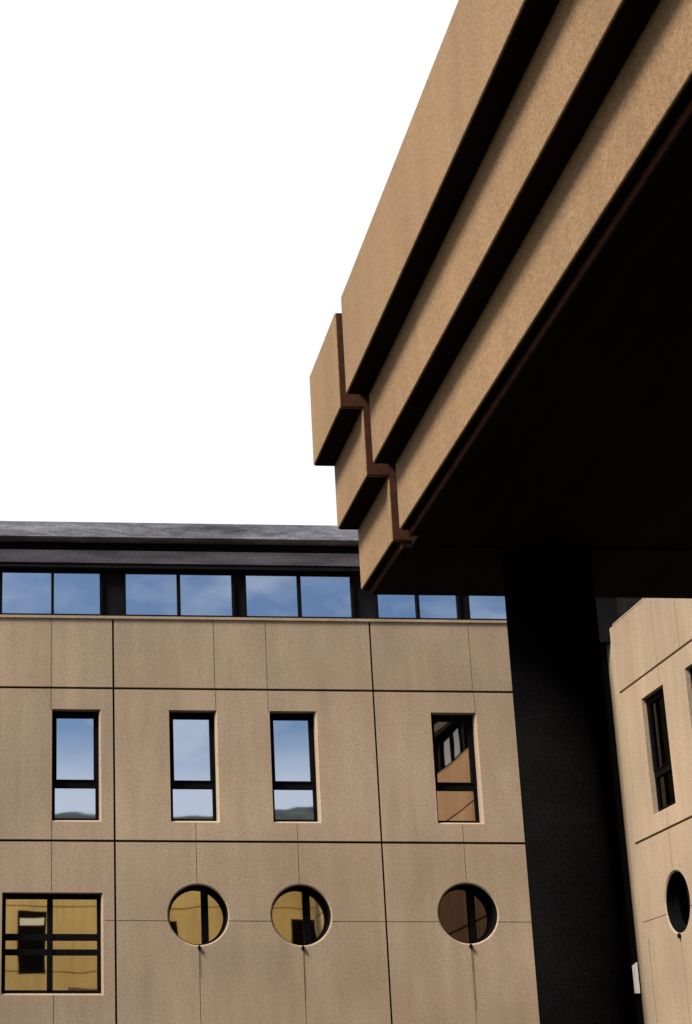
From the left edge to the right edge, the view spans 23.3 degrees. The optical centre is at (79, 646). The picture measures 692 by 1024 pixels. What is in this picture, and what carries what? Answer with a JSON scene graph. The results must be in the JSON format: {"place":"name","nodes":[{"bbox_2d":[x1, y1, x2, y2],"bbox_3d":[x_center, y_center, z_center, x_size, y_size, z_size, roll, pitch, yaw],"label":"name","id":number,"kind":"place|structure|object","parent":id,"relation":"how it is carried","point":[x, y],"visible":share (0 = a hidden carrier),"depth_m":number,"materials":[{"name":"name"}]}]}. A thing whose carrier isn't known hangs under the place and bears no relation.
{"place":"outdoors","nodes":[
{"label":"outdoors","id":0,"kind":"place"},
{"bbox_2d":[0,0,458,525],"label":"sky","id":1,"kind":"structure","parent":0,"point":[191,191],"materials":[{"name":"white"}]},
{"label":"courtyard paving","id":2,"kind":"structure","parent":0,"visible":0},
{"bbox_2d":[0,521,643,1023],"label":"office building","id":3,"kind":"structure","parent":2,"relation":"on","point":[258,773],"depth_m":28.76,"materials":[{"name":"concrete"}]},
{"bbox_2d":[1,894,100,993],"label":"square window","id":4,"kind":"structure","parent":3,"relation":"in","point":[51,943],"depth_m":27.94,"materials":[{"name":"yellow glass"}]},
{"bbox_2d":[0,568,102,615],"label":"clerestory window","id":5,"kind":"structure","parent":3,"relation":"in","point":[22,591],"depth_m":29.76,"materials":[{"name":"blue glass"}]},
{"bbox_2d":[52,711,98,819],"bbox_3d":[-0.075,2.112,28.874,0.830,1.980,0.112,1,-17,-2],"label":"tall window","id":6,"kind":"structure","parent":3,"relation":"in","point":[75,734],"depth_m":28.87,"materials":[{"name":"blue glass"}]},
{"bbox_2d":[123,570,234,616],"bbox_3d":[1.811,-0.938,29.848,2.028,0.903,0.100,1,-17,-2],"label":"clerestory window","id":7,"kind":"structure","parent":3,"relation":"in","point":[145,592],"depth_m":29.85,"materials":[{"name":"blue glass"}]},
{"bbox_2d":[169,712,216,820],"bbox_3d":[1.988,2.134,28.962,0.820,1.980,0.112,1,-17,-2],"label":"tall window","id":8,"kind":"structure","parent":3,"relation":"in","point":[191,734],"depth_m":28.95,"materials":[{"name":"blue glass"}]},
{"bbox_2d":[168,885,227,949],"bbox_3d":[2.026,4.658,28.148,1.084,1.146,0.415,1,-17,-2],"label":"round window","id":9,"kind":"structure","parent":3,"relation":"in","point":[198,915],"depth_m":28.30,"materials":[{"name":"yellow glass"}]},
{"bbox_2d":[270,713,317,821],"bbox_3d":[3.772,2.154,29.038,0.810,1.980,0.112,1,-17,-2],"label":"tall window","id":10,"kind":"structure","parent":3,"relation":"in","point":[294,792],"depth_m":29.02,"materials":[{"name":"blue glass"}]},
{"bbox_2d":[243,571,354,618],"bbox_3d":[4.002,-0.914,29.942,2.018,0.903,0.100,1,-17,-2],"label":"clerestory window","id":11,"kind":"structure","parent":3,"relation":"in","point":[266,594],"depth_m":29.95,"materials":[{"name":"blue glass"}]},
{"bbox_2d":[271,886,330,949],"bbox_3d":[3.794,4.677,28.223,1.084,1.146,0.415,1,-17,-2],"label":"round window","id":12,"kind":"structure","parent":3,"relation":"in","point":[301,915],"depth_m":28.37,"materials":[{"name":"yellow glass"}]},
{"bbox_2d":[374,595,460,619],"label":"clerestory window","id":13,"kind":"structure","parent":3,"relation":"in","point":[428,607],"depth_m":29.97,"materials":[{"name":"blue glass"}]},
{"bbox_2d":[431,715,479,822],"bbox_3d":[6.649,2.185,29.160,0.790,1.980,0.112,1,-17,-2],"label":"tall window","id":14,"kind":"structure","parent":3,"relation":"in","point":[452,735],"depth_m":29.15,"materials":[{"name":"brown glass"}]},
{"bbox_2d":[438,884,496,948],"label":"round window","id":15,"kind":"structure","parent":3,"relation":"in","point":[467,913],"depth_m":28.50,"materials":[{"name":"brown glass"}]},
{"bbox_2d":[466,596,506,619],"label":"clerestory window","id":16,"kind":"structure","parent":3,"relation":"in","point":[478,607],"depth_m":30.03,"materials":[{"name":"blue glass"}]},
{"bbox_2d":[309,0,691,1023],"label":"concrete canopy","id":17,"kind":"object","parent":2,"relation":"on","point":[501,388],"visible":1,"depth_m":7.41,"materials":[{"name":"beige concrete"}]},
{"bbox_2d":[606,598,691,1023],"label":"side wing","id":18,"kind":"structure","parent":2,"relation":"on","point":[649,651],"depth_m":27.79,"materials":[{"name":"beige concrete"}]},
{"bbox_2d":[646,688,675,811],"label":"tall window","id":19,"kind":"structure","parent":18,"relation":"in","point":[656,712],"depth_m":27.90,"materials":[{"name":"black glass"}]},
{"bbox_2d":[666,871,689,937],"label":"round window","id":20,"kind":"structure","parent":18,"relation":"in","point":[677,894],"depth_m":27.23,"materials":[{"name":"black glass"}]},
{"bbox_2d":[690,667,691,686],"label":"tall window","id":21,"kind":"structure","parent":18,"relation":"in","point":[691,667],"depth_m":26.59,"materials":[{"name":"brown metal"}]}
]}

